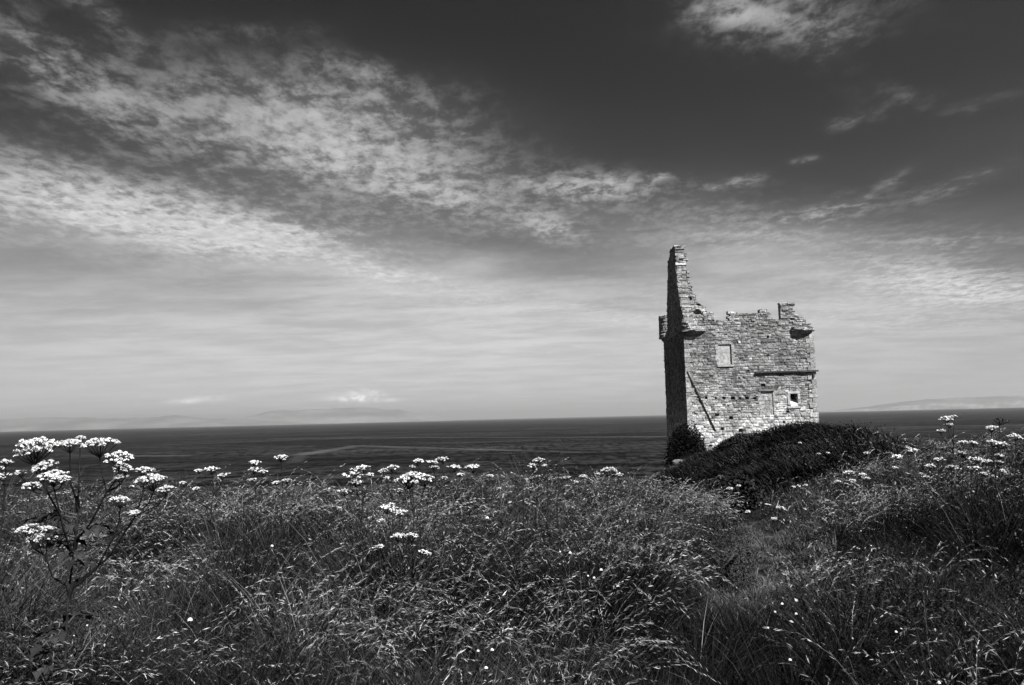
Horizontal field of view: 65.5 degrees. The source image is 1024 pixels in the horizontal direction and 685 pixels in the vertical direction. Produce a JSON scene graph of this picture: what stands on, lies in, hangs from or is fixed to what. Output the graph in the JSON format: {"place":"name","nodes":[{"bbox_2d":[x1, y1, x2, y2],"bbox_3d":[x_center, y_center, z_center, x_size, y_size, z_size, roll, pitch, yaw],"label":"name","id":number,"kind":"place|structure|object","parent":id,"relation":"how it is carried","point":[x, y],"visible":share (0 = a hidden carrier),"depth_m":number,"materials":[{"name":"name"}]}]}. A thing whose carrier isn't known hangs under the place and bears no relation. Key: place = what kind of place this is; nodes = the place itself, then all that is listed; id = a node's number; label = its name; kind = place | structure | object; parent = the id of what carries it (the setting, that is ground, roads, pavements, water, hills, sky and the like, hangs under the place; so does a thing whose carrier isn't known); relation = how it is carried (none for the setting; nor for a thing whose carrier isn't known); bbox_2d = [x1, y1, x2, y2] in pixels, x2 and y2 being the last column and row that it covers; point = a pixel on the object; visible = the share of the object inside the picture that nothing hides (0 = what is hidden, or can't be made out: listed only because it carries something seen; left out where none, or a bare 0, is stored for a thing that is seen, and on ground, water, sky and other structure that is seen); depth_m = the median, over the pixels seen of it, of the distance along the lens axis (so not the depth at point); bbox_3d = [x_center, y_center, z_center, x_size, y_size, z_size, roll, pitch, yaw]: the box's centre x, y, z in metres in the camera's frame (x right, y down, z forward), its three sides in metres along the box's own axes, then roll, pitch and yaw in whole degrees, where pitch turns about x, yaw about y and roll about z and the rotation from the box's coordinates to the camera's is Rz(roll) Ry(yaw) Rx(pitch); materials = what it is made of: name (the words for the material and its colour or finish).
{"place":"outdoors","nodes":[
{"label":"outdoors","id":0,"kind":"place"},
{"bbox_2d":[0,415,318,431],"bbox_3d":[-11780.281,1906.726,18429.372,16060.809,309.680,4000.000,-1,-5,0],"label":"hills","id":1,"kind":"structure","parent":0,"point":[49,423],"depth_m":17180.74,"materials":[{"name":"grey"}]},
{"bbox_2d":[241,407,454,423],"bbox_3d":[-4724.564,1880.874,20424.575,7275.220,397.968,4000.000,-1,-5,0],"label":"hills","id":2,"kind":"structure","parent":0,"point":[348,415],"depth_m":19272.92,"materials":[{"name":"grey"}]},
{"bbox_2d":[0,407,1023,511],"bbox_3d":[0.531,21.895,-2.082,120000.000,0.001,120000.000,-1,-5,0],"label":"sea","id":3,"kind":"structure","parent":0,"point":[325,450],"depth_m":648.73,"materials":[{"name":"liquid"}]},
{"bbox_2d":[0,0,1023,419],"label":"sky","id":4,"kind":"structure","parent":0,"point":[210,209],"materials":[{"name":"grey"}]},
{"bbox_2d":[0,425,1023,684],"bbox_3d":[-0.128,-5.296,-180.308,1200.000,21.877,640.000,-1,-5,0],"label":"ground","id":5,"kind":"structure","parent":0,"point":[757,528],"depth_m":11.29,"materials":[{"name":"plant"}]},
{"bbox_2d":[0,459,24,596],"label":"hogweed","id":6,"kind":"object","parent":5,"relation":"on","point":[2,480],"visible":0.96,"depth_m":5.34,"materials":[{"name":"white plant"}]},
{"bbox_2d":[9,435,176,684],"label":"hogweed","id":7,"kind":"object","parent":5,"relation":"on","point":[89,528],"visible":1,"depth_m":3.27,"materials":[{"name":"white plant"}]},
{"bbox_2d":[187,617,192,673],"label":"daisy","id":8,"kind":"object","parent":5,"relation":"on","point":[189,619],"visible":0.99,"depth_m":4.17,"materials":[{"name":"white plant"}]},
{"bbox_2d":[179,466,229,543],"bbox_3d":[-3.193,1.920,8.239,0.529,1.263,0.171,-1,-5,-9],"label":"hogweed","id":9,"kind":"object","parent":5,"relation":"on","point":[211,489],"visible":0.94,"depth_m":8.30,"materials":[{"name":"white plant"}]},
{"bbox_2d":[248,460,267,548],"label":"hogweed","id":10,"kind":"object","parent":5,"relation":"on","point":[252,462],"visible":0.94,"depth_m":7.71,"materials":[{"name":"white plant"}]},
{"bbox_2d":[257,455,300,541],"bbox_3d":[-2.312,1.843,7.953,0.452,1.436,0.168,2,-6,-29],"label":"hogweed","id":11,"kind":"object","parent":5,"relation":"on","point":[286,481],"visible":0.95,"depth_m":8.00,"materials":[{"name":"white plant"}]},
{"bbox_2d":[337,464,373,561],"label":"hogweed","id":12,"kind":"object","parent":5,"relation":"on","point":[356,478],"visible":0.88,"depth_m":6.37,"materials":[{"name":"white plant"}]},
{"bbox_2d":[372,544,382,640],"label":"hogweed","id":13,"kind":"object","parent":5,"relation":"on","point":[377,548],"visible":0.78,"depth_m":5.28,"materials":[{"name":"white plant"}]},
{"bbox_2d":[359,502,407,613],"bbox_3d":[-0.880,1.677,5.393,0.364,1.164,0.142,1,-6,-19],"label":"hogweed","id":14,"kind":"object","parent":5,"relation":"on","point":[396,513],"visible":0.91,"depth_m":5.46,"materials":[{"name":"white plant"}]},
{"bbox_2d":[379,464,405,546],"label":"hogweed","id":15,"kind":"object","parent":5,"relation":"on","point":[391,468],"visible":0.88,"depth_m":7.26,"materials":[{"name":"white plant"}]},
{"bbox_2d":[387,532,421,625],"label":"hogweed","id":16,"kind":"object","parent":5,"relation":"on","point":[398,540],"visible":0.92,"depth_m":5.14,"materials":[{"name":"white plant"}]},
{"bbox_2d":[393,471,434,593],"bbox_3d":[-0.703,1.604,5.715,0.300,1.353,0.198,-3,-6,20],"label":"hogweed","id":17,"kind":"object","parent":5,"relation":"on","point":[414,479],"visible":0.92,"depth_m":5.76,"materials":[{"name":"white plant"}]},
{"bbox_2d":[418,549,430,633],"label":"hogweed","id":18,"kind":"object","parent":5,"relation":"on","point":[426,552],"visible":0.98,"depth_m":5.28,"materials":[{"name":"white plant"}]},
{"bbox_2d":[410,457,448,556],"bbox_3d":[-0.761,1.747,7.378,0.325,1.362,0.251,3,-7,-36],"label":"hogweed","id":19,"kind":"object","parent":5,"relation":"on","point":[433,466],"visible":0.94,"depth_m":7.42,"materials":[{"name":"white plant"}]},
{"bbox_2d":[442,464,493,537],"bbox_3d":[-0.452,1.887,8.260,0.466,1.247,0.358,2,-7,-35],"label":"hogweed","id":20,"kind":"object","parent":5,"relation":"on","point":[470,467],"visible":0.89,"depth_m":8.30,"materials":[{"name":"white plant"}]},
{"bbox_2d":[490,648,493,682],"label":"daisy","id":21,"kind":"object","parent":5,"relation":"on","point":[491,649],"visible":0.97,"depth_m":3.73,"materials":[{"name":"white plant"}]},
{"bbox_2d":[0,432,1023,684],"bbox_3d":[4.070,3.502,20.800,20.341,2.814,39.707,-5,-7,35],"label":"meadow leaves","id":22,"kind":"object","parent":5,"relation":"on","point":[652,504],"visible":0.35,"depth_m":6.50,"materials":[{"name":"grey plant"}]},
{"bbox_2d":[521,447,523,541],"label":"dock stalk","id":23,"kind":"object","parent":5,"relation":"on","point":[523,493],"visible":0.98,"depth_m":8.09,"materials":[{"name":"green plant"}]},
{"bbox_2d":[521,457,547,532],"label":"hogweed","id":24,"kind":"object","parent":5,"relation":"on","point":[537,463],"visible":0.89,"depth_m":8.30,"materials":[{"name":"white plant"}]},
{"bbox_2d":[546,448,548,537],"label":"dock stalk","id":25,"kind":"object","parent":5,"relation":"on","point":[547,483],"visible":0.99,"depth_m":7.90,"materials":[{"name":"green plant"}]},
{"bbox_2d":[557,440,561,545],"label":"dock stalk","id":26,"kind":"object","parent":5,"relation":"on","point":[558,490],"visible":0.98,"depth_m":7.99,"materials":[{"name":"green plant"}]},
{"bbox_2d":[569,552,573,626],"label":"daisy","id":27,"kind":"object","parent":5,"relation":"on","point":[571,583],"visible":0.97,"depth_m":4.94,"materials":[{"name":"white plant"}]},
{"bbox_2d":[560,474,585,494],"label":"hogweed","id":28,"kind":"object","parent":5,"relation":"on","point":[582,476],"visible":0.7,"depth_m":12.45,"materials":[{"name":"white plant"}]},
{"bbox_2d":[587,575,591,640],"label":"daisy","id":29,"kind":"object","parent":5,"relation":"on","point":[589,605],"visible":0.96,"depth_m":4.75,"materials":[{"name":"white plant"}]},
{"bbox_2d":[593,577,597,640],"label":"daisy","id":30,"kind":"object","parent":5,"relation":"on","point":[595,606],"visible":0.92,"depth_m":4.73,"materials":[{"name":"white plant"}]},
{"bbox_2d":[595,467,621,536],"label":"hogweed","id":31,"kind":"object","parent":5,"relation":"on","point":[607,474],"visible":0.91,"depth_m":8.59,"materials":[{"name":"white plant"}]},
{"bbox_2d":[663,420,706,467],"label":"bush","id":32,"kind":"object","parent":5,"relation":"on","point":[691,441],"visible":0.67,"depth_m":47.97,"materials":[{"name":"plant"}]},
{"bbox_2d":[690,508,760,596],"bbox_3d":[2.098,2.138,8.026,0.757,0.945,0.914,-1,-5,0],"label":"bush","id":33,"kind":"object","parent":5,"relation":"on","point":[726,571],"visible":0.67,"depth_m":7.93,"materials":[{"name":"plant"}]},
{"bbox_2d":[705,472,766,520],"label":"bush","id":34,"kind":"object","parent":5,"relation":"on","point":[748,488],"visible":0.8,"depth_m":16.01,"materials":[{"name":"plant"}]},
{"bbox_2d":[713,431,761,453],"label":"bush","id":35,"kind":"object","parent":5,"relation":"on","point":[736,439],"visible":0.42,"depth_m":26.52,"materials":[{"name":"plant"}]},
{"bbox_2d":[726,485,749,536],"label":"hogweed","id":36,"kind":"object","parent":5,"relation":"on","point":[729,489],"visible":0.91,"depth_m":13.78,"materials":[{"name":"white plant"}]},
{"bbox_2d":[658,245,818,463],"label":"ruined tower","id":37,"kind":"structure","parent":5,"relation":"on","point":[735,373],"depth_m":49.92,"materials":[{"name":"stone"}]},
{"bbox_2d":[715,342,734,366],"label":"window","id":38,"kind":"structure","parent":37,"relation":"in","point":[723,354],"depth_m":50.04,"materials":[{"name":"stone"}]},
{"bbox_2d":[758,389,776,414],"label":"blocked doorway","id":39,"kind":"structure","parent":37,"relation":"in","point":[768,410],"depth_m":49.63,"materials":[{"name":"stone"}]},
{"bbox_2d":[787,391,800,407],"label":"window","id":40,"kind":"structure","parent":37,"relation":"in","point":[794,403],"depth_m":49.53,"materials":[{"name":"stone"}]},
{"bbox_2d":[767,627,772,684],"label":"daisy","id":41,"kind":"object","parent":5,"relation":"on","point":[770,655],"visible":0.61,"depth_m":4.16,"materials":[{"name":"white plant"}]},
{"bbox_2d":[765,504,785,537],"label":"hogweed","id":42,"kind":"object","parent":5,"relation":"on","point":[779,510],"visible":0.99,"depth_m":12.38,"materials":[{"name":"white plant"}]},
{"bbox_2d":[780,603,787,679],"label":"daisy","id":43,"kind":"object","parent":5,"relation":"on","point":[784,632],"visible":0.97,"depth_m":4.52,"materials":[{"name":"white plant"}]},
{"bbox_2d":[639,420,929,504],"bbox_3d":[8.949,4.292,26.861,9.815,3.392,23.188,-1,-5,0],"label":"bracken","id":44,"kind":"object","parent":5,"relation":"on","point":[779,454],"visible":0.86,"depth_m":22.68,"materials":[{"name":"plant"}]},
{"bbox_2d":[762,421,827,435],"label":"bush","id":45,"kind":"object","parent":5,"relation":"on","point":[782,426],"visible":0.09,"depth_m":27.23,"materials":[{"name":"plant"}]},
{"bbox_2d":[794,613,801,679],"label":"daisy","id":46,"kind":"object","parent":5,"relation":"on","point":[798,639],"visible":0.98,"depth_m":4.38,"materials":[{"name":"white plant"}]},
{"bbox_2d":[792,484,807,534],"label":"hogweed","id":47,"kind":"object","parent":5,"relation":"on","point":[800,500],"visible":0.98,"depth_m":11.82,"materials":[{"name":"white plant"}]},
{"bbox_2d":[836,470,855,516],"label":"hogweed","id":48,"kind":"object","parent":5,"relation":"on","point":[838,481],"visible":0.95,"depth_m":11.54,"materials":[{"name":"white plant"}]},
{"bbox_2d":[832,423,868,430],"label":"bush","id":49,"kind":"object","parent":5,"relation":"on","point":[842,425],"visible":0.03,"depth_m":26.59,"materials":[{"name":"plant"}]},
{"bbox_2d":[856,472,870,517],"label":"hogweed","id":50,"kind":"object","parent":5,"relation":"on","point":[868,478],"visible":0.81,"depth_m":11.10,"materials":[{"name":"white plant"}]},
{"bbox_2d":[891,454,902,503],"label":"hogweed","id":51,"kind":"object","parent":5,"relation":"on","point":[898,455],"visible":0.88,"depth_m":10.96,"materials":[{"name":"white plant"}]},
{"bbox_2d":[894,631,900,678],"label":"daisy","id":52,"kind":"object","parent":5,"relation":"on","point":[897,649],"visible":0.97,"depth_m":3.58,"materials":[{"name":"white plant"}]},
{"bbox_2d":[898,447,916,501],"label":"hogweed","id":53,"kind":"object","parent":5,"relation":"on","point":[909,450],"visible":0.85,"depth_m":10.68,"materials":[{"name":"white plant"}]},
{"bbox_2d":[918,457,945,519],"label":"hogweed","id":54,"kind":"object","parent":5,"relation":"on","point":[937,458],"visible":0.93,"depth_m":9.18,"materials":[{"name":"white plant"}]},
{"bbox_2d":[937,465,961,519],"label":"hogweed","id":55,"kind":"object","parent":5,"relation":"on","point":[951,477],"visible":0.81,"depth_m":8.89,"materials":[{"name":"white plant"}]},
{"bbox_2d":[936,415,966,509],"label":"hogweed","id":56,"kind":"object","parent":5,"relation":"on","point":[951,424],"visible":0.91,"depth_m":9.23,"materials":[{"name":"white plant"}]},
{"bbox_2d":[954,451,969,521],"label":"hogweed","id":57,"kind":"object","parent":5,"relation":"on","point":[962,456],"visible":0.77,"depth_m":8.30,"materials":[{"name":"white plant"}]},
{"bbox_2d":[957,440,977,490],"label":"hogweed","id":58,"kind":"object","parent":5,"relation":"on","point":[964,441],"visible":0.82,"depth_m":11.14,"materials":[{"name":"white plant"}]},
{"bbox_2d":[967,456,997,514],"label":"hogweed","id":59,"kind":"object","parent":5,"relation":"on","point":[977,470],"visible":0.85,"depth_m":8.00,"materials":[{"name":"white plant"}]},
{"bbox_2d":[977,425,1016,514],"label":"hogweed","id":60,"kind":"object","parent":5,"relation":"on","point":[991,430],"visible":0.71,"depth_m":8.32,"materials":[{"name":"white plant"}]},
{"bbox_2d":[986,439,1010,544],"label":"hogweed","id":61,"kind":"object","parent":5,"relation":"on","point":[998,454],"visible":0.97,"depth_m":7.11,"materials":[{"name":"white plant"}]},
{"bbox_2d":[991,417,1009,525],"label":"hogweed","id":62,"kind":"object","parent":5,"relation":"on","point":[1001,419],"visible":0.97,"depth_m":8.03,"materials":[{"name":"plant"}]},
{"bbox_2d":[989,433,1022,533],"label":"hogweed","id":63,"kind":"object","parent":5,"relation":"on","point":[1015,435],"visible":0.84,"depth_m":7.41,"materials":[{"name":"white plant"}]},
{"bbox_2d":[823,395,1023,411],"bbox_3d":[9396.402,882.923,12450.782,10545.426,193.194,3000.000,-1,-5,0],"label":"hills","id":64,"kind":"structure","parent":0,"point":[1016,401],"depth_m":11505.24,"materials":[{"name":"grey"}]}
]}

